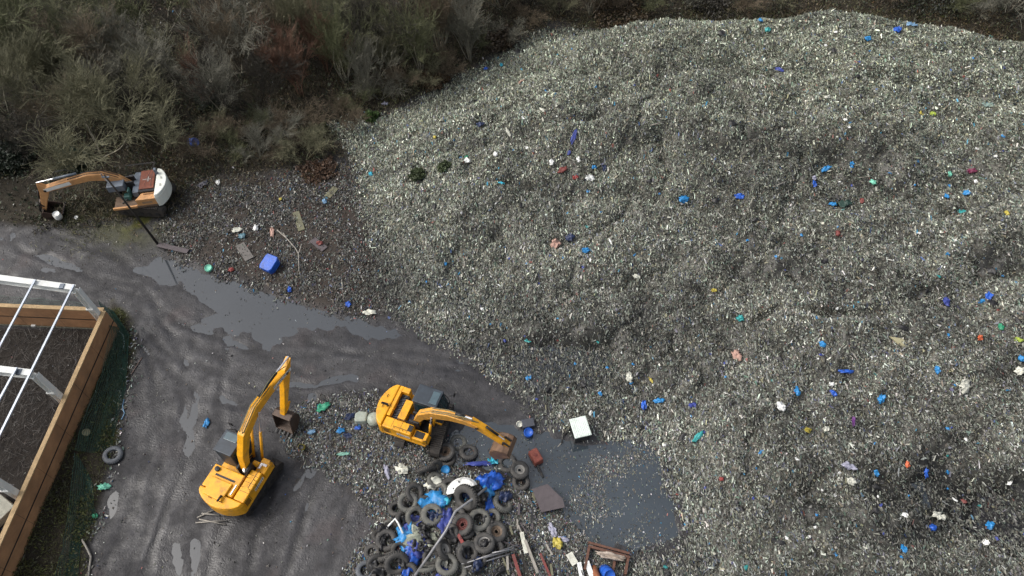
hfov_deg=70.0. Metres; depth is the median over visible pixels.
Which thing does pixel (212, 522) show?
metal strip
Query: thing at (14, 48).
bare tree
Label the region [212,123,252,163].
bramble bush
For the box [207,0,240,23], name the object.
bare tree
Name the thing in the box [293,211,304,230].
slab
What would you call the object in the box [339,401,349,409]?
tyre
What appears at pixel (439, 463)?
tyre
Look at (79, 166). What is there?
evergreen bush
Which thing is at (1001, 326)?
plastic sheet
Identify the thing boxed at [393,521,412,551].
plastic sheet
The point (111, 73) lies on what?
bare tree
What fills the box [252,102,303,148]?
bramble bush
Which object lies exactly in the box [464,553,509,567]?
steel tube
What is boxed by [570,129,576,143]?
plastic sheet
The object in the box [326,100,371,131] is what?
bramble bush
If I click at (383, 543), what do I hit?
bin liner
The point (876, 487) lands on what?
plastic scrap
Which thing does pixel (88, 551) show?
gutter strip
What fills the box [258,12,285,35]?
evergreen bush
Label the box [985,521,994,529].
plastic bag
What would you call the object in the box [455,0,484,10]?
bare tree
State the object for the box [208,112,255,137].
bramble bush
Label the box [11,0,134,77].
bare tree
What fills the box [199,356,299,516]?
excavator
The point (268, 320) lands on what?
water
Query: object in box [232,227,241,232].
plastic sheet
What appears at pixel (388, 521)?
tyre
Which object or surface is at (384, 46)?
bare tree
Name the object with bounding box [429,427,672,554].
floating litter
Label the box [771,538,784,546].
plastic scrap
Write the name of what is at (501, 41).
evergreen bush
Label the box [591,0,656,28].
evergreen bush
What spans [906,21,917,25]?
plastic sheet
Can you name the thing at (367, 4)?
bare tree
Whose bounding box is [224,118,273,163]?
bramble bush
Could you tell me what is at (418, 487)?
tyre
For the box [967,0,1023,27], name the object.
bare tree
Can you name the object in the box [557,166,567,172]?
plastic bag
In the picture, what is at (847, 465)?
plastic sheet
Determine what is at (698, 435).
plastic sheet
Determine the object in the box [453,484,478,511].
tyre
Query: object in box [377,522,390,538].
bin liner
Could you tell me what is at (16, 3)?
bare tree
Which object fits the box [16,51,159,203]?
bare tree
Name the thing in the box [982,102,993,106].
plastic sheet
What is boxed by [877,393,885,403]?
plastic sheet
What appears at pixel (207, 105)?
evergreen bush
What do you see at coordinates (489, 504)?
plastic sheet
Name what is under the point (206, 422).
plastic sheet
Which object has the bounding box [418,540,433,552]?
bin liner
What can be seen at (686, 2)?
bramble bush
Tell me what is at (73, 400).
unfinished shed
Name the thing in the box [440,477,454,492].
tyre
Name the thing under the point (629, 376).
plastic sheet
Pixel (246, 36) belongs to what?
bare tree
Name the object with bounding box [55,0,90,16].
bare tree
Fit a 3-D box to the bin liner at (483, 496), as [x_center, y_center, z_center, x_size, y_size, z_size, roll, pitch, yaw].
[-1.589,10.621,37.637,0.831,0.763,0.823,16,51,2]
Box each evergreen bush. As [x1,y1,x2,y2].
[0,138,35,176]
[55,145,94,174]
[194,92,221,112]
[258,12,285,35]
[295,154,339,187]
[308,121,328,136]
[361,109,379,122]
[408,167,425,181]
[414,69,450,91]
[437,159,451,172]
[480,23,520,52]
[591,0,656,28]
[684,0,734,20]
[908,0,975,21]
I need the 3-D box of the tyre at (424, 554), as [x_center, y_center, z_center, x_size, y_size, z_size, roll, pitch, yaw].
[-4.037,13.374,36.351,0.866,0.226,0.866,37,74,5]
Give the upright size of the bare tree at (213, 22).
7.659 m
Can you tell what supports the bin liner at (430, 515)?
on the tyre at (425, 519)
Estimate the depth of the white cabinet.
39.98 m
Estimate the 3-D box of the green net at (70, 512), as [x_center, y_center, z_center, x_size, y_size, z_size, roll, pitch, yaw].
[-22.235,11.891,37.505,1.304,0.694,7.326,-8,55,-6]
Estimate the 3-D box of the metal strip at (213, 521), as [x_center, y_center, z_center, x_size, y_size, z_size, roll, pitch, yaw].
[-15.552,12.082,37.810,1.612,0.106,0.070,-3,55,-2]
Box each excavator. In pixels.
[36,162,176,219]
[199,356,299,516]
[376,384,516,460]
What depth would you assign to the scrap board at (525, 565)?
36.08 m
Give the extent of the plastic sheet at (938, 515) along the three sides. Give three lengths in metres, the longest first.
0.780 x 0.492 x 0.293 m
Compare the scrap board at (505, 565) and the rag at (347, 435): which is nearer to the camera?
the scrap board at (505, 565)
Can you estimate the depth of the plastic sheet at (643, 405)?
41.28 m
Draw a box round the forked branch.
[277,230,301,271]
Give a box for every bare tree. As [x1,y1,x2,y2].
[0,0,48,84]
[0,0,52,59]
[0,0,96,95]
[0,3,81,97]
[0,28,25,115]
[0,40,59,127]
[0,103,60,161]
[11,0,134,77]
[13,64,93,136]
[16,0,107,85]
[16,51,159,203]
[37,43,161,128]
[47,44,121,104]
[52,0,138,74]
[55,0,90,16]
[59,0,202,54]
[72,52,195,151]
[87,75,159,131]
[97,9,184,91]
[120,16,213,85]
[141,0,228,57]
[155,29,306,118]
[156,0,291,67]
[168,32,246,115]
[174,26,214,106]
[181,0,269,78]
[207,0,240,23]
[221,0,311,58]
[223,0,303,69]
[246,7,322,95]
[271,0,354,41]
[292,0,329,26]
[293,0,353,75]
[303,0,356,27]
[303,0,384,81]
[305,0,384,57]
[317,0,442,68]
[342,30,401,95]
[344,0,402,52]
[356,4,423,75]
[372,0,471,51]
[376,0,452,71]
[413,0,473,34]
[427,0,493,61]
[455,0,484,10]
[482,0,515,9]
[584,0,604,15]
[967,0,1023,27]
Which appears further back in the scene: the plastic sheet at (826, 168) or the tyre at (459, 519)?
the plastic sheet at (826, 168)
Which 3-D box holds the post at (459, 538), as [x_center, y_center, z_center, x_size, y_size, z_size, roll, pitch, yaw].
[-2.555,12.411,36.188,0.160,0.134,0.528,-26,59,-17]
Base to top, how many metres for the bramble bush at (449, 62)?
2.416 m
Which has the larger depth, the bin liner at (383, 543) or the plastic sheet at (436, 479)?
the plastic sheet at (436, 479)
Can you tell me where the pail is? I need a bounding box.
[52,211,62,219]
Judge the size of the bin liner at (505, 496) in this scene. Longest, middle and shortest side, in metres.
0.856 x 0.629 x 0.487 m
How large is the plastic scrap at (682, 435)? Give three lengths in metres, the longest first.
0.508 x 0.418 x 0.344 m
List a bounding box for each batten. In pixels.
[520,532,527,553]
[524,540,538,572]
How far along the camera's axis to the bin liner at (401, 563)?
36.02 m
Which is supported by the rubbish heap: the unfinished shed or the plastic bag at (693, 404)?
the plastic bag at (693, 404)
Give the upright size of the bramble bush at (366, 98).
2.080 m
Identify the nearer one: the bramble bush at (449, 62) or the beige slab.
the beige slab
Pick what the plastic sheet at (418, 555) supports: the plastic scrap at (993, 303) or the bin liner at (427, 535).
the bin liner at (427, 535)
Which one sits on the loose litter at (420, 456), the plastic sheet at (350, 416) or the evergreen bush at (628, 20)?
the plastic sheet at (350, 416)
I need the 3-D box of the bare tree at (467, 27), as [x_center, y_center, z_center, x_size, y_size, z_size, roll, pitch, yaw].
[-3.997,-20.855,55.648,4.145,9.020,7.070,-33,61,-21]
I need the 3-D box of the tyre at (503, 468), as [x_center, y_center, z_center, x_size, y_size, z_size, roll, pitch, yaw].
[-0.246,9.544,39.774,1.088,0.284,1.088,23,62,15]
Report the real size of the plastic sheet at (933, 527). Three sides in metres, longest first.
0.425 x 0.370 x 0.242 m
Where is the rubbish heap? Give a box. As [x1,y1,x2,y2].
[327,9,1023,575]
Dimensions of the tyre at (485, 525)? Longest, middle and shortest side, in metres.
1.140 x 1.140 x 0.297 m
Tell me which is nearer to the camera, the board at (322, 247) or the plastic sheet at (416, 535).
the plastic sheet at (416, 535)
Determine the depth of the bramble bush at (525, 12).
60.88 m
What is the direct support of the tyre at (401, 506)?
on the tyre at (391, 507)
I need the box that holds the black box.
[521,418,534,429]
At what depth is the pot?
40.76 m
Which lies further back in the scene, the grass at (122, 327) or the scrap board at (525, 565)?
the grass at (122, 327)
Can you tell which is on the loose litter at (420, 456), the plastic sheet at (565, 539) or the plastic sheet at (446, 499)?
the plastic sheet at (446, 499)
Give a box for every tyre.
[102,446,123,464]
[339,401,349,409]
[355,560,373,575]
[363,543,380,560]
[366,553,383,571]
[371,530,386,542]
[371,564,391,575]
[375,528,396,551]
[377,550,395,561]
[383,519,394,524]
[384,550,408,574]
[387,501,407,517]
[390,540,405,551]
[395,510,404,527]
[397,491,417,512]
[405,482,423,502]
[405,506,421,525]
[406,561,418,575]
[417,464,436,474]
[418,495,427,506]
[419,564,435,572]
[421,503,442,525]
[422,550,437,565]
[426,472,441,487]
[426,537,444,551]
[428,459,442,472]
[431,483,447,494]
[435,553,458,575]
[436,538,452,560]
[437,451,455,465]
[438,442,454,461]
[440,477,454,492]
[444,523,458,543]
[445,504,457,510]
[448,561,467,575]
[450,434,466,450]
[452,513,473,536]
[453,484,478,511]
[453,506,465,525]
[456,541,478,564]
[459,444,477,460]
[462,523,474,540]
[466,502,483,519]
[466,553,482,571]
[469,508,490,531]
[473,532,494,554]
[481,554,487,566]
[485,520,506,542]
[487,508,500,520]
[492,494,512,512]
[495,541,504,558]
[498,454,516,472]
[510,460,528,479]
[512,476,529,490]
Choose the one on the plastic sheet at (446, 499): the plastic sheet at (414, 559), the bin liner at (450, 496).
the bin liner at (450, 496)
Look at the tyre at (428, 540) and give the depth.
36.38 m
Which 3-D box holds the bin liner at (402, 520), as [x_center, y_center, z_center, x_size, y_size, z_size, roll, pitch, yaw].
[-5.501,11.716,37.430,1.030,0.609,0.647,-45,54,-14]
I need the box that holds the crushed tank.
[354,411,377,426]
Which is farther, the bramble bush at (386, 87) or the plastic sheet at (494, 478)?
the bramble bush at (386, 87)
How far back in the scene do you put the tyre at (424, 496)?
37.88 m
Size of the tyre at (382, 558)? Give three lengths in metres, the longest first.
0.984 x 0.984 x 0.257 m
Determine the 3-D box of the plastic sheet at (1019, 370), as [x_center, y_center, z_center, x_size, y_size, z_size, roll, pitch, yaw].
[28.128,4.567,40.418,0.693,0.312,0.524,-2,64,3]
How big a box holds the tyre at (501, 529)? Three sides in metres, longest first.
1.088 x 1.088 x 0.284 m
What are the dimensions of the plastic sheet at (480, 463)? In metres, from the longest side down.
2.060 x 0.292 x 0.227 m
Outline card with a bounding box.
[235,242,253,261]
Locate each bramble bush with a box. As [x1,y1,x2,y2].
[167,115,232,160]
[189,103,233,144]
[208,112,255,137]
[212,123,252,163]
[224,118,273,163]
[240,98,277,131]
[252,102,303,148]
[258,95,337,132]
[261,120,307,161]
[269,122,341,163]
[297,122,330,149]
[324,90,356,115]
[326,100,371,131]
[327,82,381,112]
[347,66,412,99]
[377,56,424,88]
[402,53,447,89]
[429,39,469,76]
[465,26,491,49]
[488,16,528,44]
[503,0,552,29]
[539,0,581,15]
[582,0,627,10]
[636,0,669,12]
[684,0,702,7]
[732,0,772,18]
[774,0,795,8]
[937,0,986,16]
[962,0,1019,20]
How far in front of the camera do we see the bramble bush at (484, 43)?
59.19 m
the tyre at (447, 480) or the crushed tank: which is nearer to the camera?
the tyre at (447, 480)
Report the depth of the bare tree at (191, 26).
56.03 m
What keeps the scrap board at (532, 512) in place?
on the rubbish heap
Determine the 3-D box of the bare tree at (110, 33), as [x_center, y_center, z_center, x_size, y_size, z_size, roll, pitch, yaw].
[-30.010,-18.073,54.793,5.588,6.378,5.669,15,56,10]
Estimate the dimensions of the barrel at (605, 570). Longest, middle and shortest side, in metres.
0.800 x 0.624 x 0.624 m
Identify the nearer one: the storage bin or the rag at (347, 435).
the rag at (347, 435)
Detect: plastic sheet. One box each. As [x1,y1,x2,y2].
[97,483,110,489]
[203,418,209,426]
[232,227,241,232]
[238,233,245,238]
[316,402,329,412]
[336,452,349,455]
[343,413,354,419]
[362,309,375,314]
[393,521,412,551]
[398,546,420,575]
[403,524,437,551]
[404,514,421,530]
[407,531,426,558]
[417,488,448,511]
[423,476,442,489]
[437,507,452,533]
[441,561,447,568]
[442,497,451,507]
[465,461,494,465]
[475,470,504,490]
[482,483,494,499]
[485,498,494,515]
[487,457,498,464]
[548,522,556,536]
[550,238,561,248]
[558,536,569,542]
[565,232,574,241]
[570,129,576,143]
[582,247,589,252]
[626,371,632,382]
[641,400,646,409]
[679,195,689,202]
[692,431,703,442]
[731,349,742,361]
[734,193,744,198]
[777,401,785,411]
[821,165,831,171]
[836,199,852,207]
[838,369,853,373]
[842,461,857,470]
[847,477,856,485]
[852,416,855,426]
[874,470,879,476]
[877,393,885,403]
[893,26,901,32]
[901,544,907,552]
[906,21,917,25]
[924,467,928,478]
[929,524,936,530]
[932,511,945,520]
[934,366,940,374]
[943,297,950,306]
[958,379,969,393]
[962,190,970,194]
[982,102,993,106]
[985,291,993,299]
[998,323,1004,329]
[1014,337,1023,342]
[1014,366,1023,374]
[1018,355,1023,361]
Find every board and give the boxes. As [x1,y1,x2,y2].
[309,237,327,251]
[502,557,508,574]
[506,555,508,569]
[521,554,528,573]
[530,508,533,522]
[532,484,564,511]
[577,562,583,575]
[584,561,592,575]
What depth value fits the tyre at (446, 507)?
37.42 m
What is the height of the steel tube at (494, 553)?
0.426 m
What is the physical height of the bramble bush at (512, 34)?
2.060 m
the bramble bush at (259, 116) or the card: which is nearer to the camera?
the card
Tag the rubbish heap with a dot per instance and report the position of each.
(877, 273)
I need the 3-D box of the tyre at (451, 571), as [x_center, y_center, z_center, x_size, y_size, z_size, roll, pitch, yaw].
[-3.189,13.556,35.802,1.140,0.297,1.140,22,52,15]
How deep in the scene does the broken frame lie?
36.43 m
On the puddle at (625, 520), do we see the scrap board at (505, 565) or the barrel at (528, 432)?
the barrel at (528, 432)
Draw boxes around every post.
[414,487,486,575]
[457,533,463,542]
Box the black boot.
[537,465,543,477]
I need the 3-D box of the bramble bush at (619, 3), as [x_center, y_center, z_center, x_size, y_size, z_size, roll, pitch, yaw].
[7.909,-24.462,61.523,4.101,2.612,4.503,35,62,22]
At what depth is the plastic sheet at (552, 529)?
37.30 m
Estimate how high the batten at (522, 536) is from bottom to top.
0.073 m
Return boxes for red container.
[528,448,542,465]
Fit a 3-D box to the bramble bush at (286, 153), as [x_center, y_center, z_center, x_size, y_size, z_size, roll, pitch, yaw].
[-14.819,-10.123,51.931,5.337,2.537,3.186,-18,57,-12]
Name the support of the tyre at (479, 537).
on the tyre
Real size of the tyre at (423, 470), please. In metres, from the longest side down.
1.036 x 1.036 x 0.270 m
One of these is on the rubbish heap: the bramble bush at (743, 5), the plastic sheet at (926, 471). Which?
the plastic sheet at (926, 471)
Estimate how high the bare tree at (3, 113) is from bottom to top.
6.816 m
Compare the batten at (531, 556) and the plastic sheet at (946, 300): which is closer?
the batten at (531, 556)
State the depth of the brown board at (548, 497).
38.13 m
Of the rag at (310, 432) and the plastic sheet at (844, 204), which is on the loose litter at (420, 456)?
the rag at (310, 432)
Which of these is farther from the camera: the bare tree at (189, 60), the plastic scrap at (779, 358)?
the bare tree at (189, 60)
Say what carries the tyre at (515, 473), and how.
on the tyre at (523, 487)
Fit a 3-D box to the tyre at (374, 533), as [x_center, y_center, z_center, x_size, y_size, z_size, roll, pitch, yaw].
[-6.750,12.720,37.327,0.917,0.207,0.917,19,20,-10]
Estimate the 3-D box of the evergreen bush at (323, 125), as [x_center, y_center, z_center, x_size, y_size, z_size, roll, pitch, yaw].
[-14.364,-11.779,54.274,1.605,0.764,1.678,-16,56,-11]
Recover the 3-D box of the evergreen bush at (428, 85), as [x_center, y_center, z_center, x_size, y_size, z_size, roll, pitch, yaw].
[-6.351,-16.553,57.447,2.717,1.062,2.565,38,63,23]
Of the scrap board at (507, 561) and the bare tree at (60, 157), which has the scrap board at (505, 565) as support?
the scrap board at (507, 561)
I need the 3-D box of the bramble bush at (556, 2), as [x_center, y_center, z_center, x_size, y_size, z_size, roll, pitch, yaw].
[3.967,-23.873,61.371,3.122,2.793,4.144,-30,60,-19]
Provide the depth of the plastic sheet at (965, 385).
40.27 m
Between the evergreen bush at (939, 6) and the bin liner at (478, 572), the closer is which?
the bin liner at (478, 572)
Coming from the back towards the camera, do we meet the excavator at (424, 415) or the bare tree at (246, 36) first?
the bare tree at (246, 36)
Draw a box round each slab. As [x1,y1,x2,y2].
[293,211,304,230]
[324,186,338,197]
[889,336,907,348]
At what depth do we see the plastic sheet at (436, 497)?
37.61 m
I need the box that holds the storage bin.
[259,254,279,273]
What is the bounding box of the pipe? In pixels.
[591,565,599,575]
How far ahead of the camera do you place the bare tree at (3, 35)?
54.58 m
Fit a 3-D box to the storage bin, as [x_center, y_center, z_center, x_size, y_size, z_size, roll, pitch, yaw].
[-15.482,-1.517,46.799,0.924,0.650,1.101,21,70,14]
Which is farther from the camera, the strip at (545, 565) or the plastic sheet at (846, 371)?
the plastic sheet at (846, 371)
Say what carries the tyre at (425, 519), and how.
on the plastic sheet at (444, 521)
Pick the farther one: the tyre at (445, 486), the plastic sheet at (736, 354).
the plastic sheet at (736, 354)
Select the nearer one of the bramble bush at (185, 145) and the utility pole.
the utility pole
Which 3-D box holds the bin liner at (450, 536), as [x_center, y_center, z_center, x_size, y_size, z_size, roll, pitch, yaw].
[-2.881,12.265,36.303,0.891,0.553,0.794,25,66,15]
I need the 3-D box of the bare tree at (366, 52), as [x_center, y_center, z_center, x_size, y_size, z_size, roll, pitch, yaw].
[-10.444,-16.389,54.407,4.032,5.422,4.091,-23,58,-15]
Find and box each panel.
[446,477,476,494]
[566,552,577,565]
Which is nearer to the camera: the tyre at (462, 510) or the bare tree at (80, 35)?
the tyre at (462, 510)
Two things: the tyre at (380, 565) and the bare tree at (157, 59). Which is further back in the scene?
the bare tree at (157, 59)
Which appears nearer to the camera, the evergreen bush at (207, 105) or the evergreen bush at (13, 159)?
the evergreen bush at (13, 159)
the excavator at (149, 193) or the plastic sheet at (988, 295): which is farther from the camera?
the excavator at (149, 193)
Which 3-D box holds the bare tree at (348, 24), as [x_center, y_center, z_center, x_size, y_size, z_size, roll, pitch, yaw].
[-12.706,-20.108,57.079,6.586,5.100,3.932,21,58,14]
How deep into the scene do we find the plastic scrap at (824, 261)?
44.53 m
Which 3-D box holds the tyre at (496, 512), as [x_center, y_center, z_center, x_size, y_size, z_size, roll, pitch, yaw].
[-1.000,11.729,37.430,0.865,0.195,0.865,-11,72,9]
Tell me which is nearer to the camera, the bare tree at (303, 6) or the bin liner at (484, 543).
the bin liner at (484, 543)
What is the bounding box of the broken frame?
[583,541,629,575]
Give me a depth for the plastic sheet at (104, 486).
38.77 m
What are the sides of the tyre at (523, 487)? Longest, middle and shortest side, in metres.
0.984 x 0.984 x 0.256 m
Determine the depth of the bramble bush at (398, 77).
55.90 m
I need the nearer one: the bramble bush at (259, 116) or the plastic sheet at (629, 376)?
the plastic sheet at (629, 376)
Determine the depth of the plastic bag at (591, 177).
48.57 m
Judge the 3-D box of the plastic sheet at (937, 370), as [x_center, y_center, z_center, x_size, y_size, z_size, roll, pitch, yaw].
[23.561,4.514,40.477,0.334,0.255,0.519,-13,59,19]
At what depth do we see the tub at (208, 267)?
47.05 m
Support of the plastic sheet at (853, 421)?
on the rubbish heap
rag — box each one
[270,226,273,237]
[307,429,315,434]
[336,427,344,433]
[343,433,351,438]
[552,537,562,549]
[804,427,811,433]
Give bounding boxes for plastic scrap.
[579,380,585,387]
[678,433,685,439]
[712,196,720,202]
[728,119,736,126]
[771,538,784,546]
[775,354,782,361]
[820,258,828,263]
[871,483,880,490]
[872,505,878,513]
[896,325,908,330]
[982,539,989,544]
[986,267,997,273]
[987,298,997,307]
[1013,316,1022,323]
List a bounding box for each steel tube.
[461,551,507,563]
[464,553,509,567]
[472,544,517,561]
[492,548,514,553]
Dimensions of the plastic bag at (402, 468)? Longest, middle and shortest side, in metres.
0.780 x 0.589 x 0.370 m
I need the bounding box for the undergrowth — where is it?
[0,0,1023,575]
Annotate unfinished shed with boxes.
[0,275,120,575]
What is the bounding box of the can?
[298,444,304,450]
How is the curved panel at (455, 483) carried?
on the plastic sheet at (436, 497)
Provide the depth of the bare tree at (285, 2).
54.52 m
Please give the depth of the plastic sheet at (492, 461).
39.59 m
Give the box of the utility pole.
[101,174,157,244]
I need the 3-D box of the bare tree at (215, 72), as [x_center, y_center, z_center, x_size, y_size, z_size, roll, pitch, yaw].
[-20.907,-15.076,52.436,5.020,6.735,6.662,13,56,9]
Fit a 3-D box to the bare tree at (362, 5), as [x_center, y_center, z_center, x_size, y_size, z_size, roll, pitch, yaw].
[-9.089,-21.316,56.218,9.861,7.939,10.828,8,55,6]
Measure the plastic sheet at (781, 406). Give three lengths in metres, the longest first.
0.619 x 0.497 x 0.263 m
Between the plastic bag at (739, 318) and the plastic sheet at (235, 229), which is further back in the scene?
the plastic sheet at (235, 229)
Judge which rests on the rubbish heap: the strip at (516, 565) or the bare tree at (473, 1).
the strip at (516, 565)
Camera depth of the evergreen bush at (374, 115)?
54.90 m
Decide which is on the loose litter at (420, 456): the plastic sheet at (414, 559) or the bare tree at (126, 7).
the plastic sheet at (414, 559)
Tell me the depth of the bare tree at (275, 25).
55.05 m
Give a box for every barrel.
[189,138,198,145]
[524,427,533,437]
[599,564,614,575]
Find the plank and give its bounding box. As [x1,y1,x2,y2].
[157,242,188,253]
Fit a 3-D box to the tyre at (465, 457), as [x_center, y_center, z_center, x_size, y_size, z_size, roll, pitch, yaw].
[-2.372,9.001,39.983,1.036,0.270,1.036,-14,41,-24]
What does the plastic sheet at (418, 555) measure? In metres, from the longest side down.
1.400 x 1.095 x 0.588 m
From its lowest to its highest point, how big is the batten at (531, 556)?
0.082 m
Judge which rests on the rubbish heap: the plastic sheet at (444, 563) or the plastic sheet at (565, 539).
the plastic sheet at (565, 539)
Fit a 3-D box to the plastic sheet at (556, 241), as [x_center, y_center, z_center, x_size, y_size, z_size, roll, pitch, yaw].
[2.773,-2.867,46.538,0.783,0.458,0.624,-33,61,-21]
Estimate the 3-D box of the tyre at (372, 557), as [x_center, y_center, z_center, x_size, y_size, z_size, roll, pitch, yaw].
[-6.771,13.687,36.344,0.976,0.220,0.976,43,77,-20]
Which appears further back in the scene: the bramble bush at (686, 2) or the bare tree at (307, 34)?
the bramble bush at (686, 2)
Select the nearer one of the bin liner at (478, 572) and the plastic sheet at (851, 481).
the bin liner at (478, 572)
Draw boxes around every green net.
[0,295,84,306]
[55,452,95,575]
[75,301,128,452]
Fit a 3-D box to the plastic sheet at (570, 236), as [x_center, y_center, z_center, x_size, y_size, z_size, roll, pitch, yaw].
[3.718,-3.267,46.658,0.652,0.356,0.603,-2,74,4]
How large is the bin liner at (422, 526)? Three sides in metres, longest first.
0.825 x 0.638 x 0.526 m
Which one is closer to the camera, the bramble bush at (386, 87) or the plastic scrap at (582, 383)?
the plastic scrap at (582, 383)
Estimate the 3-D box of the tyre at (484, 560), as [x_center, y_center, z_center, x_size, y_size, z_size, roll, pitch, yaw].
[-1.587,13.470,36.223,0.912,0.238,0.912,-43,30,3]
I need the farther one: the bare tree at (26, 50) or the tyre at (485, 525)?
the bare tree at (26, 50)
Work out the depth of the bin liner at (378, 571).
35.98 m
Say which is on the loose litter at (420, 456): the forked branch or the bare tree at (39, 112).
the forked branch
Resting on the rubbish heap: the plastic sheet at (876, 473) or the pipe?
the plastic sheet at (876, 473)
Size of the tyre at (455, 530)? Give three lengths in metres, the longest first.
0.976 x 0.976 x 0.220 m
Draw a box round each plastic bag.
[197,180,207,187]
[384,464,390,479]
[394,463,408,473]
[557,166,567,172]
[585,174,595,180]
[653,398,664,402]
[688,402,695,407]
[736,315,743,321]
[794,386,800,395]
[819,341,826,347]
[830,390,836,396]
[966,168,977,173]
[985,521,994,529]
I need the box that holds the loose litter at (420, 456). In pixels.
[0,10,610,575]
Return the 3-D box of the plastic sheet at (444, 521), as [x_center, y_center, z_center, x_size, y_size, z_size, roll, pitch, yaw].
[-3.371,11.810,36.967,0.905,0.513,1.460,-11,57,2]
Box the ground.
[0,0,1023,575]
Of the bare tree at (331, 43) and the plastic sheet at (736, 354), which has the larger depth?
the bare tree at (331, 43)
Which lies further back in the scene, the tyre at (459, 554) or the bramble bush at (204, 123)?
the bramble bush at (204, 123)
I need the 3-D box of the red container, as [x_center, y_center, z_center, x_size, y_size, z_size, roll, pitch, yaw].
[1.294,9.171,39.754,0.536,0.550,0.833,-24,58,-16]
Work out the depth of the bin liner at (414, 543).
36.34 m
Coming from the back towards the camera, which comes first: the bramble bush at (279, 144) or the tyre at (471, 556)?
the bramble bush at (279, 144)
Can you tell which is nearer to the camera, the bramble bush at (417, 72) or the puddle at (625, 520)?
the puddle at (625, 520)
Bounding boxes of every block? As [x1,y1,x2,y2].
[0,494,13,526]
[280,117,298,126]
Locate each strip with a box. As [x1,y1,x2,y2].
[81,539,91,575]
[195,520,226,522]
[199,519,225,524]
[388,518,403,533]
[512,554,521,575]
[539,553,550,575]
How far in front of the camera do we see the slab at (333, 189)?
50.72 m
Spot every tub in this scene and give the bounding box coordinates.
[204,264,212,271]
[441,465,449,472]
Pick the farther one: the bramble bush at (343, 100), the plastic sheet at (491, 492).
the bramble bush at (343, 100)
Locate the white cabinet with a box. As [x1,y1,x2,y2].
[561,416,591,442]
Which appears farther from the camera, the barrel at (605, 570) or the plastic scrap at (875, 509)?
the plastic scrap at (875, 509)
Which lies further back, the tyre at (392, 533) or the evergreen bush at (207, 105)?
the evergreen bush at (207, 105)
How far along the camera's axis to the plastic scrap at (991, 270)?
44.00 m
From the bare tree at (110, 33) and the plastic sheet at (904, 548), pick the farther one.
the bare tree at (110, 33)
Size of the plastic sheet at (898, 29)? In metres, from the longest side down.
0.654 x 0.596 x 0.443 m
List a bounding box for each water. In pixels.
[0,130,637,575]
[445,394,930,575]
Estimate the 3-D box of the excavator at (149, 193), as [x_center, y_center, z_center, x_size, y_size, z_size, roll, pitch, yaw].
[-27.436,-6.391,48.668,8.931,3.763,3.234,-8,55,-6]
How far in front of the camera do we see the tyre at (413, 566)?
35.95 m
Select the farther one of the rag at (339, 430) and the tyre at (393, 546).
the rag at (339, 430)
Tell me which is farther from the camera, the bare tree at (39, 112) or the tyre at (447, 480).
the bare tree at (39, 112)
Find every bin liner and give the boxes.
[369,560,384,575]
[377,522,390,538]
[379,536,386,551]
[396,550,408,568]
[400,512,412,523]
[411,539,421,551]
[418,521,430,530]
[418,530,430,539]
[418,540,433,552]
[427,510,435,521]
[434,509,443,518]
[444,527,460,543]
[445,488,453,498]
[454,541,470,558]
[462,493,469,498]
[470,564,482,575]
[472,556,482,573]
[476,486,488,502]
[480,514,493,525]
[480,538,490,547]
[492,565,504,575]
[498,490,512,502]
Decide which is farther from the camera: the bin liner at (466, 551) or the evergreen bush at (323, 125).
the evergreen bush at (323, 125)
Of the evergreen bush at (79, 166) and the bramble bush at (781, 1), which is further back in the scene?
the bramble bush at (781, 1)
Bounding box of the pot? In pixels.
[516,421,521,426]
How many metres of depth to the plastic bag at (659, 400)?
41.37 m
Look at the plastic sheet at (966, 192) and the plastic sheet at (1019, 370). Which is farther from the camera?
the plastic sheet at (966, 192)
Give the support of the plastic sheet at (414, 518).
on the loose litter at (420, 456)
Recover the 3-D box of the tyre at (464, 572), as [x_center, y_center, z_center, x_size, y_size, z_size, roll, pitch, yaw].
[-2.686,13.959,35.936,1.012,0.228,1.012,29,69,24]

